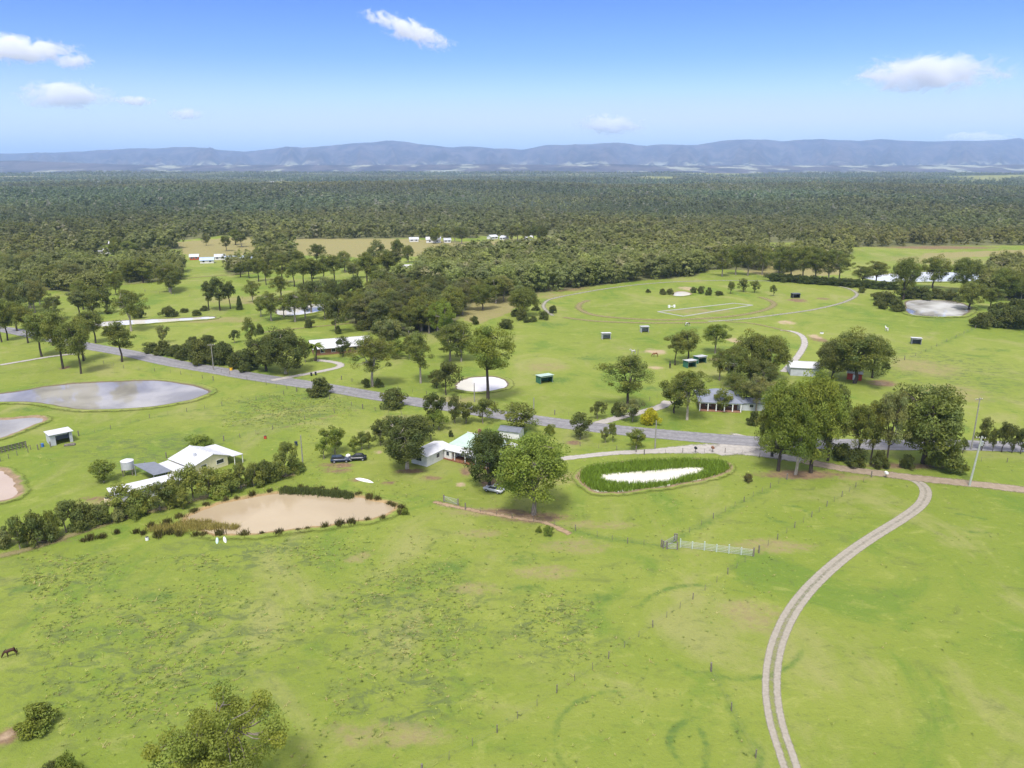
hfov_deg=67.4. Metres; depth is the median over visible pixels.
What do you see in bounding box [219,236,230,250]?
gum tree
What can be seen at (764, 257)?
gum tree
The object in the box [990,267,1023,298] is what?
gum tree
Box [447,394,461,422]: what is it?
tree
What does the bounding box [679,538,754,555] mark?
panel fence
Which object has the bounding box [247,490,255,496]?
rush clump
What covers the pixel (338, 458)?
parked car
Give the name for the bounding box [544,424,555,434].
bush
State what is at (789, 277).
hedge shrub
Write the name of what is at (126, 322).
pond
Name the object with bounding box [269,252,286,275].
gum tree
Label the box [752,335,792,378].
gum tree
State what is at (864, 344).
gum tree
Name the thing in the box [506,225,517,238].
gum tree
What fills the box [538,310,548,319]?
shrub
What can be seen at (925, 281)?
pond bank
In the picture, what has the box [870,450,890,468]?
shrub
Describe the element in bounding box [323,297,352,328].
gum tree
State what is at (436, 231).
gum tree
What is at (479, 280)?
gum tree
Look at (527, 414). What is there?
tree
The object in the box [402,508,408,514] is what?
bush
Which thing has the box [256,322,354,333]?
worn track
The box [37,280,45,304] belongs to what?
gum tree
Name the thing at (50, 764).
bush
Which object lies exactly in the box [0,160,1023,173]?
foothills
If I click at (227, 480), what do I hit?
hedge shrub
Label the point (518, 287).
gum tree
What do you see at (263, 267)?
gum tree
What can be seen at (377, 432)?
tree
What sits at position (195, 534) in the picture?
rush clump
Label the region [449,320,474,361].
gum tree
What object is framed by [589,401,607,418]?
tree
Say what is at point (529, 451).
gum tree
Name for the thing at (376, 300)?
gum tree
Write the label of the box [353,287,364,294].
gum tree
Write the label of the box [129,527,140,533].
rush clump
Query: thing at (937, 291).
shrub
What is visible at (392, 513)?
pond bank
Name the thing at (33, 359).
worn track
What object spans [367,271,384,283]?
gum tree
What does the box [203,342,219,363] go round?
hedge shrub
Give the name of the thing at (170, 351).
hedge shrub
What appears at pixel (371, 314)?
gum tree
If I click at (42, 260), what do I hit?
gum tree
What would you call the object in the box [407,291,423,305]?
gum tree
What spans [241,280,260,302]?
gum tree
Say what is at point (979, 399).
power pole
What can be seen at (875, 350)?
gum tree
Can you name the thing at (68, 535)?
worn track
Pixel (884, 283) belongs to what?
hedge shrub
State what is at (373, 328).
gum tree
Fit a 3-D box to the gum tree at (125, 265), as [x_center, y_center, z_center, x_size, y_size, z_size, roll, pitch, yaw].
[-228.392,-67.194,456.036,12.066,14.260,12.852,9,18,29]
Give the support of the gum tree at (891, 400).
on the ground at (870, 688)
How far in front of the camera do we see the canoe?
167.53 m
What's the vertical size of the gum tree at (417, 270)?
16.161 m
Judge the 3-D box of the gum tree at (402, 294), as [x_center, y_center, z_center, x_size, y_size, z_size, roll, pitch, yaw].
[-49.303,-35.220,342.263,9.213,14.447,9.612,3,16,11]
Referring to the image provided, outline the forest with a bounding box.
[0,170,1023,297]
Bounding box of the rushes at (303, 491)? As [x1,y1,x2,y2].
[277,484,354,498]
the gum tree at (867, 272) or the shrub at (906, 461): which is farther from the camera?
the gum tree at (867, 272)
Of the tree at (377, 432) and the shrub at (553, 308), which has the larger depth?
the shrub at (553, 308)
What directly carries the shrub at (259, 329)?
on the ground at (870, 688)
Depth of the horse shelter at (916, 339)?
298.48 m
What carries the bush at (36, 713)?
on the ground at (870, 688)
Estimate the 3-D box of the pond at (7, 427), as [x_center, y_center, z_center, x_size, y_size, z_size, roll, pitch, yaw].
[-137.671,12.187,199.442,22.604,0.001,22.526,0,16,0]
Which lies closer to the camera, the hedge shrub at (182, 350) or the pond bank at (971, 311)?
the hedge shrub at (182, 350)
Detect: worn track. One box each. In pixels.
[0,354,71,364]
[0,473,294,556]
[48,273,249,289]
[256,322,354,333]
[562,317,707,322]
[576,297,776,319]
[725,321,789,331]
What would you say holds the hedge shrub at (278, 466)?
on the ground at (870, 688)
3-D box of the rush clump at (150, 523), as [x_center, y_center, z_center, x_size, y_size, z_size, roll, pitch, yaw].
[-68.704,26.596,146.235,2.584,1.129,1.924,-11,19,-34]
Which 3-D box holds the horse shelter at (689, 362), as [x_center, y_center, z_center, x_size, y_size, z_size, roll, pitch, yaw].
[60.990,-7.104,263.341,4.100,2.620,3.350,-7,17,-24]
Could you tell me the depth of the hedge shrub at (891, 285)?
428.15 m
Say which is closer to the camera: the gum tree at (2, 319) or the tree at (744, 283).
the gum tree at (2, 319)
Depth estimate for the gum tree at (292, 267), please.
436.42 m
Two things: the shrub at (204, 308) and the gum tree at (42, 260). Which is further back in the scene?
the gum tree at (42, 260)
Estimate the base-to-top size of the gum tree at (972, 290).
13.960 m
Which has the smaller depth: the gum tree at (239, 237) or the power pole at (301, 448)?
the power pole at (301, 448)
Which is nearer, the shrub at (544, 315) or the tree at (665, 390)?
the tree at (665, 390)
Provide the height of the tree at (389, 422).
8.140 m
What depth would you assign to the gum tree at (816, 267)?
447.92 m
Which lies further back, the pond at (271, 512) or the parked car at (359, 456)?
the parked car at (359, 456)
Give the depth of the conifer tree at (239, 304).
368.24 m
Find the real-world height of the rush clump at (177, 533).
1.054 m
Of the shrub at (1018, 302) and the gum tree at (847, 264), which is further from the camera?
the gum tree at (847, 264)
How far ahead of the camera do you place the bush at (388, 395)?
217.54 m
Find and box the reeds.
[575,455,732,492]
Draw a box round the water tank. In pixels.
[120,458,134,476]
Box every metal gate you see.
[443,495,458,505]
[662,533,677,548]
[666,541,678,549]
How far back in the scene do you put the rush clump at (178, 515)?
149.50 m
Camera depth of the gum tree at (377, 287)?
355.02 m
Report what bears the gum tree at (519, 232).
on the ground at (870, 688)
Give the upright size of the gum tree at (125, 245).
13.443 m
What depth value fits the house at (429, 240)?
696.83 m
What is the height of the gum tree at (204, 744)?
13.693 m
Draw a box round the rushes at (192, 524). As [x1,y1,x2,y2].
[143,517,241,534]
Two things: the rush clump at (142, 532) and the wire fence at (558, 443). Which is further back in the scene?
the wire fence at (558, 443)
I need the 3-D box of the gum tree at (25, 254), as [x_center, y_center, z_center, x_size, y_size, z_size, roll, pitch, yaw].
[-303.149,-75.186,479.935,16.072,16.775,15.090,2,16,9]
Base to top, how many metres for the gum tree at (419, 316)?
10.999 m
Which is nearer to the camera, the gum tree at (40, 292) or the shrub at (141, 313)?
the shrub at (141, 313)
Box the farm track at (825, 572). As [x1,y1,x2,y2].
[762,480,931,767]
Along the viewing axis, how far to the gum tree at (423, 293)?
336.43 m
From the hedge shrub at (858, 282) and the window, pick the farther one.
the hedge shrub at (858, 282)
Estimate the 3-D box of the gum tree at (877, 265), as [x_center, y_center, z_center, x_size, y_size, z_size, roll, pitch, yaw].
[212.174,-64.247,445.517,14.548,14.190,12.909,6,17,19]
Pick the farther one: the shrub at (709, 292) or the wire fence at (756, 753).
the shrub at (709, 292)
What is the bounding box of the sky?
[0,0,1023,153]
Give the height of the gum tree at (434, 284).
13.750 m
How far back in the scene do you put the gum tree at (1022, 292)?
395.58 m
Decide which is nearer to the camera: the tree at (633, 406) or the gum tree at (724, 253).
the tree at (633, 406)
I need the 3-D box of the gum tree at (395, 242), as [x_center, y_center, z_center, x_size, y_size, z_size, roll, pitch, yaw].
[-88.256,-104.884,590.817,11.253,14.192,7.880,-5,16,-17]
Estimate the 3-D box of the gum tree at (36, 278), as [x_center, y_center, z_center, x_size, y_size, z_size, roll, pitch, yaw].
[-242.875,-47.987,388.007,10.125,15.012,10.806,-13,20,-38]
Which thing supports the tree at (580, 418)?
on the ground at (870, 688)
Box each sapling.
[600,427,609,440]
[608,421,616,437]
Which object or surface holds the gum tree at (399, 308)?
on the ground at (870, 688)
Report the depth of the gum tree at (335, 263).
452.58 m
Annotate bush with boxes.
[12,700,61,740]
[41,759,55,767]
[53,750,84,767]
[183,433,214,448]
[305,376,333,397]
[361,378,369,387]
[373,377,384,387]
[378,387,408,410]
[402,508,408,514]
[542,525,553,535]
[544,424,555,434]
[610,401,624,416]
[639,407,661,424]
[743,472,752,482]
[745,411,760,425]
[924,442,969,473]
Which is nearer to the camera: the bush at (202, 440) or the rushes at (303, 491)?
the rushes at (303, 491)
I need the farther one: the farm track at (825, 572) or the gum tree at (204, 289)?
the gum tree at (204, 289)
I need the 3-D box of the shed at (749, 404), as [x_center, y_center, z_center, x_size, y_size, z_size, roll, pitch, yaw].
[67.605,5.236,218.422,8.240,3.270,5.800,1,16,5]
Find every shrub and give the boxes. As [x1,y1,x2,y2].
[0,514,31,548]
[0,529,17,549]
[19,509,58,547]
[40,509,59,539]
[53,499,83,532]
[67,502,96,532]
[81,503,110,528]
[99,481,138,511]
[110,506,124,521]
[123,485,150,514]
[124,504,145,520]
[132,308,146,318]
[141,342,159,353]
[141,480,172,510]
[152,340,170,355]
[158,305,178,316]
[160,478,188,508]
[164,344,178,356]
[167,462,207,500]
[169,490,193,508]
[173,343,193,360]
[179,308,188,312]
[185,336,200,344]
[185,339,207,365]
[192,309,201,315]
[194,466,219,497]
[200,305,209,310]
[200,334,216,342]
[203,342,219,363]
[208,341,234,364]
[208,485,230,499]
[210,467,240,499]
[225,350,246,368]
[227,461,251,488]
[237,353,260,371]
[244,462,264,487]
[252,459,280,484]
[254,323,263,333]
[268,460,289,482]
[272,441,297,475]
[286,458,305,474]
[304,318,314,327]
[334,326,341,333]
[355,319,372,330]
[469,316,478,323]
[497,318,513,328]
[510,309,516,316]
[515,308,527,319]
[523,316,529,322]
[529,316,536,321]
[531,305,540,309]
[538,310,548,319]
[549,305,556,312]
[659,289,666,294]
[666,289,673,294]
[690,287,696,292]
[697,286,704,292]
[705,287,711,294]
[764,273,780,280]
[774,273,787,281]
[785,273,794,281]
[792,274,804,283]
[797,275,811,283]
[805,275,819,283]
[815,276,828,284]
[824,276,840,285]
[831,442,850,460]
[833,278,847,285]
[841,278,855,287]
[845,446,868,467]
[854,279,862,286]
[858,279,872,287]
[858,286,865,292]
[865,280,881,288]
[870,292,884,298]
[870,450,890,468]
[873,291,896,304]
[876,280,894,289]
[876,301,888,308]
[882,362,890,368]
[887,281,900,289]
[889,298,906,311]
[894,289,915,298]
[899,454,915,468]
[912,286,933,299]
[930,288,943,298]
[936,289,959,300]
[969,312,993,327]
[987,301,1014,310]
[989,307,1017,327]
[1002,298,1023,316]
[1005,304,1023,329]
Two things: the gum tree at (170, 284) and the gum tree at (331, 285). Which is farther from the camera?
the gum tree at (170, 284)
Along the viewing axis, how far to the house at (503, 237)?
723.31 m
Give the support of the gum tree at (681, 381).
on the ground at (870, 688)
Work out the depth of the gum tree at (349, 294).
343.75 m
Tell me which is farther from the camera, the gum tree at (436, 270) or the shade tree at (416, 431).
the gum tree at (436, 270)
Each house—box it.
[159,444,242,474]
[189,254,199,259]
[199,257,214,263]
[214,254,225,259]
[307,336,369,355]
[409,237,418,241]
[426,237,440,242]
[443,238,450,242]
[486,234,498,238]
[499,235,508,239]
[695,388,743,412]
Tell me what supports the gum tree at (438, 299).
on the ground at (870, 688)
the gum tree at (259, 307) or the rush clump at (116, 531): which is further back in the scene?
the gum tree at (259, 307)
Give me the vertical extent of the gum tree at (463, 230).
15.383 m
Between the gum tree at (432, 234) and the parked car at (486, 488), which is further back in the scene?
the gum tree at (432, 234)
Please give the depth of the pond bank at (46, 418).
207.96 m
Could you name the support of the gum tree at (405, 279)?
on the ground at (870, 688)
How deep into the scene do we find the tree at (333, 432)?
181.94 m
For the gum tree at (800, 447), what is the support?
on the ground at (870, 688)
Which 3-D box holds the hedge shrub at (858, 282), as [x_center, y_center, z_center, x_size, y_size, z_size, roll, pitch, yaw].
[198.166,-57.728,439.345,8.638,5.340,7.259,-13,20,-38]
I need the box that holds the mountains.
[0,138,1023,165]
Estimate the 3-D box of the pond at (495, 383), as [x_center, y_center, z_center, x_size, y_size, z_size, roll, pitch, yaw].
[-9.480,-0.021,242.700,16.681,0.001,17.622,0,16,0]
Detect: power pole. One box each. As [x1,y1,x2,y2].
[300,435,302,461]
[654,421,656,448]
[968,436,985,485]
[970,398,982,449]
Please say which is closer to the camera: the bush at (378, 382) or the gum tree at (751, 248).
the bush at (378, 382)
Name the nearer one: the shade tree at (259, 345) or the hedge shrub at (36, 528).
the hedge shrub at (36, 528)
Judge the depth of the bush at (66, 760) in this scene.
85.63 m
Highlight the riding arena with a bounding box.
[657,303,752,316]
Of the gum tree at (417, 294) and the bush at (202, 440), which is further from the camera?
the gum tree at (417, 294)
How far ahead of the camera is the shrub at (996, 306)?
349.08 m
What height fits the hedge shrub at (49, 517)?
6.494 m
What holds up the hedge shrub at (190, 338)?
on the ground at (870, 688)
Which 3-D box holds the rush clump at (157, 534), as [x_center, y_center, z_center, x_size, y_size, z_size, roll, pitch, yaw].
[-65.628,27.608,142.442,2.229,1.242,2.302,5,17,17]
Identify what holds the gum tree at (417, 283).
on the ground at (870, 688)
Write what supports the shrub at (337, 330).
on the ground at (870, 688)
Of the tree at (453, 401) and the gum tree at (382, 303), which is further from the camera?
the gum tree at (382, 303)
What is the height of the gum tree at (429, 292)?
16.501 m
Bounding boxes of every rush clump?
[82,530,96,541]
[95,532,107,538]
[111,528,120,534]
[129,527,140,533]
[138,530,147,535]
[146,520,153,527]
[152,528,164,538]
[158,526,173,534]
[159,516,171,524]
[173,512,190,518]
[174,530,183,536]
[190,530,202,536]
[201,500,210,506]
[213,525,226,536]
[236,528,250,535]
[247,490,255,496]
[273,527,283,535]
[320,520,328,528]
[334,517,345,527]
[346,515,358,524]
[365,490,374,499]
[374,495,381,500]
[394,503,405,509]
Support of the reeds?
on the ground at (870, 688)
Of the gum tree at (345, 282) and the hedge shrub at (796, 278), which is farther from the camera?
the hedge shrub at (796, 278)
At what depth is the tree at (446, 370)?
228.64 m
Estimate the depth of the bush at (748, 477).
166.63 m
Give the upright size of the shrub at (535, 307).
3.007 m
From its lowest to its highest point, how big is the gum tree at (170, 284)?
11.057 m
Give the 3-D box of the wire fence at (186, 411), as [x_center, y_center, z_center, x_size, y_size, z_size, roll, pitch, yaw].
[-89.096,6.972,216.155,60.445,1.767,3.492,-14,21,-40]
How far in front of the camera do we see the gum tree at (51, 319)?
255.90 m
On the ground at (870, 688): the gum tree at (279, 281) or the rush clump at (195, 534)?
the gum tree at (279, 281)
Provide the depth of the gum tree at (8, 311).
300.86 m
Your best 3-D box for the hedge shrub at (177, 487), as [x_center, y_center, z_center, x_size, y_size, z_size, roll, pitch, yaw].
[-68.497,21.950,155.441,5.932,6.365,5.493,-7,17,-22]
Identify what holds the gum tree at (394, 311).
on the ground at (870, 688)
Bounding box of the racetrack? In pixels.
[542,280,858,321]
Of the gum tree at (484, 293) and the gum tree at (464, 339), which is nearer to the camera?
the gum tree at (464, 339)
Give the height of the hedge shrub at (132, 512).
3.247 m
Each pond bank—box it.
[0,378,217,411]
[0,415,51,439]
[0,466,30,503]
[92,316,220,326]
[173,487,405,539]
[272,303,323,315]
[449,375,513,392]
[573,457,735,495]
[858,271,980,281]
[902,299,977,317]
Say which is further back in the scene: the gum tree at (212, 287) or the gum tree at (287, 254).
the gum tree at (287, 254)
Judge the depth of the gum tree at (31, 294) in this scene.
358.39 m
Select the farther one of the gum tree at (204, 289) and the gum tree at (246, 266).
the gum tree at (246, 266)
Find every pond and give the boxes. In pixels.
[0,381,207,408]
[0,418,42,437]
[0,471,17,499]
[101,317,214,325]
[188,494,393,533]
[277,304,322,314]
[456,377,506,391]
[586,467,714,491]
[674,292,689,295]
[868,272,976,281]
[905,300,967,316]
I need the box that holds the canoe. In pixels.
[355,478,372,482]
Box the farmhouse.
[412,429,517,469]
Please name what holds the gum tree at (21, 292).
on the ground at (870, 688)
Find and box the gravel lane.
[561,444,801,462]
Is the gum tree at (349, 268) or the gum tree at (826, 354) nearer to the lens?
the gum tree at (826, 354)
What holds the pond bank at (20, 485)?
on the ground at (870, 688)
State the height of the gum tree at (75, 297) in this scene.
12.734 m
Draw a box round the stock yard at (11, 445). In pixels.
[0,441,26,452]
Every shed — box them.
[43,427,72,445]
[106,473,179,503]
[497,425,523,438]
[737,397,764,410]
[787,361,823,376]
[847,369,863,380]
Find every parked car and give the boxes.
[330,454,349,462]
[348,453,366,461]
[483,484,504,493]
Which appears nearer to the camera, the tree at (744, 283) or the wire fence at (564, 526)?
the wire fence at (564, 526)
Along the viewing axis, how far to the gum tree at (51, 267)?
431.54 m
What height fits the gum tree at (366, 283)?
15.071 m
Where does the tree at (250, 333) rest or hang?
on the ground at (870, 688)
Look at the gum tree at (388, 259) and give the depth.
444.27 m
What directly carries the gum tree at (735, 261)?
on the ground at (870, 688)
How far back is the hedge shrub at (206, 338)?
298.37 m
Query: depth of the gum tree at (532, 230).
696.51 m
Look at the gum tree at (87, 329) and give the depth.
268.22 m
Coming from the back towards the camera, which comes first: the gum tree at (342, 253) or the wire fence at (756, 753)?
the gum tree at (342, 253)
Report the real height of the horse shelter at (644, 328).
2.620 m
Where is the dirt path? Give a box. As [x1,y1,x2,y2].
[433,501,570,534]
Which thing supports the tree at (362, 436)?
on the ground at (870, 688)
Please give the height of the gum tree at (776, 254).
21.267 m
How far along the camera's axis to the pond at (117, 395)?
231.41 m
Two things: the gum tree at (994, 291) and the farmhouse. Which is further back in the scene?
the gum tree at (994, 291)
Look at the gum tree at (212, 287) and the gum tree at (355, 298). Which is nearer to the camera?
the gum tree at (355, 298)
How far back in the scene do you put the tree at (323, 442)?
179.42 m
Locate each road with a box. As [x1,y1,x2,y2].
[0,327,1023,451]
[800,457,1023,492]
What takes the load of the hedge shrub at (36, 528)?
on the ground at (870, 688)
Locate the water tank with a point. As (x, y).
(127, 464)
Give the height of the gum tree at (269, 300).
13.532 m
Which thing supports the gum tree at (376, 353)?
on the ground at (870, 688)
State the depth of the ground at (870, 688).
130.94 m
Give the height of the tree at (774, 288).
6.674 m
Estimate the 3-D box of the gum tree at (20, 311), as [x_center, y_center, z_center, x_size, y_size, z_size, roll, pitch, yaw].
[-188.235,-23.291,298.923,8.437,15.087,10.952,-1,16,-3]
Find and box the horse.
[1,647,17,657]
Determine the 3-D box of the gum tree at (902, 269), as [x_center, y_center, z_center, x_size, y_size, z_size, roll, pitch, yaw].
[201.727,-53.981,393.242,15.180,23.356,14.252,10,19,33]
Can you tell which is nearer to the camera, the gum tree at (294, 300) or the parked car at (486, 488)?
the parked car at (486, 488)
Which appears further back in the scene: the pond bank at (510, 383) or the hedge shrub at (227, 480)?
the pond bank at (510, 383)
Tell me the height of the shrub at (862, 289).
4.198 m
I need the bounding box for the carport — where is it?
[133,462,171,476]
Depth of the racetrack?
397.77 m
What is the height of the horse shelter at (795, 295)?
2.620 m
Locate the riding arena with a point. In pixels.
(705, 306)
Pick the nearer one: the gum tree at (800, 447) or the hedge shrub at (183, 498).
the hedge shrub at (183, 498)
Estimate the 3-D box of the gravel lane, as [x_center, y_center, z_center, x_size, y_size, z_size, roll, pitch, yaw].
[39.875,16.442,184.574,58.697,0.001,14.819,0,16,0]
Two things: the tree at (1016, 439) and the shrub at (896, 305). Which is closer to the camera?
the tree at (1016, 439)
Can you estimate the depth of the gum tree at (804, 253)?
450.30 m
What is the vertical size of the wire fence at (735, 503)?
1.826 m
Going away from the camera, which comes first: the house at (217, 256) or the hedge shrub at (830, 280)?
the hedge shrub at (830, 280)
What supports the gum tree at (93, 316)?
on the ground at (870, 688)
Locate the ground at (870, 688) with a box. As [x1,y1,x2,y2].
[0,172,1023,767]
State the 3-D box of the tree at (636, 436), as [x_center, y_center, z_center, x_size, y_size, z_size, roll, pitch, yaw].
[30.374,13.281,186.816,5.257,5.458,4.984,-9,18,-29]
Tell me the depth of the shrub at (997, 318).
326.51 m
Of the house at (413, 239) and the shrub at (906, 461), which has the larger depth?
the house at (413, 239)
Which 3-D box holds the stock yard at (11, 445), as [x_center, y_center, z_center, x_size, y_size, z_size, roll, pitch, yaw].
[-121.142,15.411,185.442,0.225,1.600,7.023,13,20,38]
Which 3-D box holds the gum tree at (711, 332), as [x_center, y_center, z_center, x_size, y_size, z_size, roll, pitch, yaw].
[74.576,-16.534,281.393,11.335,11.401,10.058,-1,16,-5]
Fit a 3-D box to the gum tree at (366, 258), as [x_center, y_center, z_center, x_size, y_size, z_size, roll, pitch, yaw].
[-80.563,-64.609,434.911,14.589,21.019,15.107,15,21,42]
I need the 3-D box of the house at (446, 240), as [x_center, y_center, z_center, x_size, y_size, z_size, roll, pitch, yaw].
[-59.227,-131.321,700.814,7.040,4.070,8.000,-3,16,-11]
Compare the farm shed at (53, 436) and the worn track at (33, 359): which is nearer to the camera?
the farm shed at (53, 436)
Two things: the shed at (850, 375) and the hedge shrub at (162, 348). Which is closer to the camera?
the shed at (850, 375)
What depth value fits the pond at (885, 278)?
477.01 m
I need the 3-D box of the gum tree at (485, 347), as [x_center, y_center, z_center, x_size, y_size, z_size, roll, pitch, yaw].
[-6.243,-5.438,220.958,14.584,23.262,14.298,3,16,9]
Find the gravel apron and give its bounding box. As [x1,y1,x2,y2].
[710,433,763,455]
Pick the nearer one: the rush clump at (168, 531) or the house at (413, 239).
the rush clump at (168, 531)
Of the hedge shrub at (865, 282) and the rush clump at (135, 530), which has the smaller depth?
the rush clump at (135, 530)
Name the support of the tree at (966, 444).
on the ground at (870, 688)
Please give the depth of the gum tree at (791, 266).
456.34 m
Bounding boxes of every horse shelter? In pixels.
[536,373,553,383]
[601,332,610,339]
[640,326,649,332]
[683,359,696,367]
[693,355,706,363]
[791,293,800,297]
[910,337,922,343]
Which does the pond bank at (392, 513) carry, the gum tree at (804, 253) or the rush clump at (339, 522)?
the rush clump at (339, 522)
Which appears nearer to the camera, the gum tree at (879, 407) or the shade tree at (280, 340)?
the gum tree at (879, 407)
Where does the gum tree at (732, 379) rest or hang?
on the ground at (870, 688)
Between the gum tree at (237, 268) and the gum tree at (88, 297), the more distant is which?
the gum tree at (237, 268)
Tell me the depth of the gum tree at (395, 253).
490.74 m
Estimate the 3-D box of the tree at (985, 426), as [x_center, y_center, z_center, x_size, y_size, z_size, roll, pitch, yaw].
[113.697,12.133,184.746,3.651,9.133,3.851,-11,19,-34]
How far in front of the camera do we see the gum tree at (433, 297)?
320.42 m
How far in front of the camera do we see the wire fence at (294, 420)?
200.78 m
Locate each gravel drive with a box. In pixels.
[270,359,343,380]
[593,400,672,423]
[780,330,807,371]
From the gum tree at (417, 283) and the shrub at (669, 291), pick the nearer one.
the gum tree at (417, 283)
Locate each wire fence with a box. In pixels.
[77,387,296,435]
[84,355,213,380]
[212,365,401,414]
[223,404,362,440]
[341,375,512,407]
[421,548,754,767]
[430,435,636,451]
[465,503,662,546]
[644,448,781,461]
[673,473,787,540]
[710,662,757,757]
[758,471,872,552]
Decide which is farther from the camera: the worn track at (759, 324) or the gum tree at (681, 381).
the worn track at (759, 324)
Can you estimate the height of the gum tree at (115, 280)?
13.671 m
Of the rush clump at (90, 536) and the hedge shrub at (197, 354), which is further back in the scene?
the hedge shrub at (197, 354)
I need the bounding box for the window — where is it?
[216,458,223,464]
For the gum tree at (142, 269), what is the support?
on the ground at (870, 688)
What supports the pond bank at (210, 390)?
on the ground at (870, 688)
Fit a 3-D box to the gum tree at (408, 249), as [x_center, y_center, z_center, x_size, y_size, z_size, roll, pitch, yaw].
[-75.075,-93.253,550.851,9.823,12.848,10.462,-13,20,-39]
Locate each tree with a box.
[0,253,21,270]
[0,281,12,295]
[0,297,14,340]
[0,305,12,341]
[3,284,27,305]
[4,301,27,330]
[11,306,36,342]
[13,250,37,267]
[13,280,51,312]
[13,281,38,307]
[21,311,52,356]
[22,222,34,228]
[22,274,42,301]
[33,258,49,266]
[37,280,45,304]
[38,263,63,277]
[38,308,71,368]
[41,296,64,311]
[52,262,84,285]
[56,318,90,373]
[62,316,91,360]
[64,290,83,312]
[66,273,75,283]
[69,279,96,309]
[76,308,105,342]
[78,289,101,311]
[87,459,116,481]
[95,286,116,309]
[100,319,136,361]
[103,271,124,294]
[107,241,118,254]
[108,289,150,330]
[109,236,122,244]
[117,259,137,281]
[120,240,136,251]
[131,256,152,282]
[138,678,289,767]
[153,263,180,291]
[155,325,169,339]
[161,259,181,289]
[164,274,176,292]
[200,281,213,309]
[201,233,210,245]
[205,276,229,310]
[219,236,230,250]
[221,280,235,308]
[228,229,240,244]
[228,329,240,342]
[230,262,243,276]
[234,234,246,246]
[236,295,242,309]
[241,261,252,277]
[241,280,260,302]
[241,317,257,339]
[241,335,281,371]
[248,258,262,281]
[252,296,265,316]
[255,291,285,320]
[258,261,273,284]
[260,241,273,249]
[261,326,309,373]
[265,252,276,269]
[268,276,290,294]
[269,246,278,251]
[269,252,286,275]
[272,250,291,268]
[274,295,289,317]
[281,292,306,321]
[284,259,299,286]
[291,250,304,264]
[294,281,325,311]
[295,258,310,283]
[297,343,308,362]
[298,291,313,318]
[306,244,326,262]
[306,258,319,280]
[306,342,326,360]
[311,292,333,318]
[312,253,332,275]
[313,276,333,293]
[314,437,335,458]
[318,425,345,453]
[322,279,341,298]
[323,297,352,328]
[325,254,348,279]
[335,335,351,356]
[336,250,350,270]
[336,279,356,300]
[337,291,354,307]
[338,256,350,272]
[344,334,399,386]
[345,274,364,291]
[346,262,359,274]
[347,297,371,319]
[347,439,357,451]
[348,258,365,276]
[348,291,366,320]
[348,305,366,319]
[352,431,368,449]
[353,251,383,280]
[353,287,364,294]
[360,431,373,447]
[363,278,376,286]
[363,290,381,308]
[363,298,380,322]
[365,284,381,291]
[366,247,375,257]
[366,287,383,322]
[366,299,389,319]
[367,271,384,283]
[368,239,387,257]
[368,305,381,321]
[368,318,391,340]
[369,278,390,289]
[370,419,385,445]
[374,316,400,341]
[376,249,396,270]
[378,250,406,265]
[379,302,399,321]
[380,415,398,433]
[381,304,401,323]
[381,414,435,468]
[385,290,403,304]
[386,339,402,354]
[387,301,408,321]
[387,320,414,340]
[390,239,403,251]
[390,295,404,303]
[395,273,409,280]
[398,305,417,331]
[399,283,418,292]
[399,290,407,299]
[399,292,414,304]
[400,337,418,358]
[401,245,414,262]
[401,277,410,283]
[404,330,434,382]
[405,295,434,330]
[406,264,426,278]
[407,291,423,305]
[408,280,425,290]
[409,415,435,431]
[411,313,423,330]
[416,286,441,297]
[417,288,427,296]
[417,299,437,333]
[418,274,430,279]
[418,277,426,285]
[422,391,445,425]
[423,409,449,429]
[426,281,440,289]
[426,297,455,329]
[427,257,446,269]
[427,294,450,328]
[427,369,441,387]
[428,268,445,277]
[429,274,447,284]
[430,232,437,241]
[430,296,444,330]
[431,227,440,242]
[432,324,465,360]
[433,361,463,394]
[436,292,462,314]
[441,231,451,237]
[442,286,464,311]
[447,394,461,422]
[449,226,458,241]
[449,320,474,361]
[452,227,469,243]
[452,281,472,304]
[452,402,476,422]
[455,277,480,302]
[457,291,472,314]
[459,429,511,484]
[463,324,515,399]
[469,281,498,309]
[471,398,499,422]
[475,277,485,287]
[482,275,508,303]
[492,431,572,515]
[494,275,514,301]
[497,401,541,427]
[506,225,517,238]
[508,287,541,310]
[509,285,526,302]
[510,225,524,239]
[521,227,528,238]
[525,225,537,237]
[535,227,547,239]
[569,412,592,439]
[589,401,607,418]
[593,354,655,408]
[620,398,645,421]
[625,428,645,445]
[658,378,690,412]
[663,334,687,364]
[668,370,713,419]
[676,328,702,358]
[701,324,733,353]
[706,348,730,380]
[709,248,732,276]
[714,388,733,410]
[719,372,746,392]
[722,344,750,374]
[727,281,735,293]
[729,244,751,274]
[731,328,769,380]
[734,243,763,275]
[734,379,753,399]
[737,278,749,291]
[740,373,776,411]
[745,358,782,385]
[750,280,761,292]
[752,246,774,274]
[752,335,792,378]
[754,398,781,456]
[758,376,804,471]
[762,246,792,272]
[770,285,777,293]
[775,246,803,273]
[780,382,821,474]
[791,246,819,275]
[794,367,851,472]
[803,246,829,282]
[813,339,858,378]
[816,248,846,277]
[819,382,854,460]
[827,325,899,383]
[829,254,855,277]
[840,403,880,449]
[851,265,876,280]
[861,333,890,377]
[864,399,886,464]
[867,260,891,280]
[877,389,911,461]
[890,256,923,299]
[893,382,966,463]
[920,254,952,288]
[947,257,985,283]
[953,282,989,309]
[961,439,969,452]
[974,416,996,450]
[979,287,1007,305]
[988,427,1001,451]
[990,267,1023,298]
[999,420,1014,451]
[1008,425,1020,451]
[1013,272,1023,298]
[1015,286,1023,298]
[1017,428,1023,453]

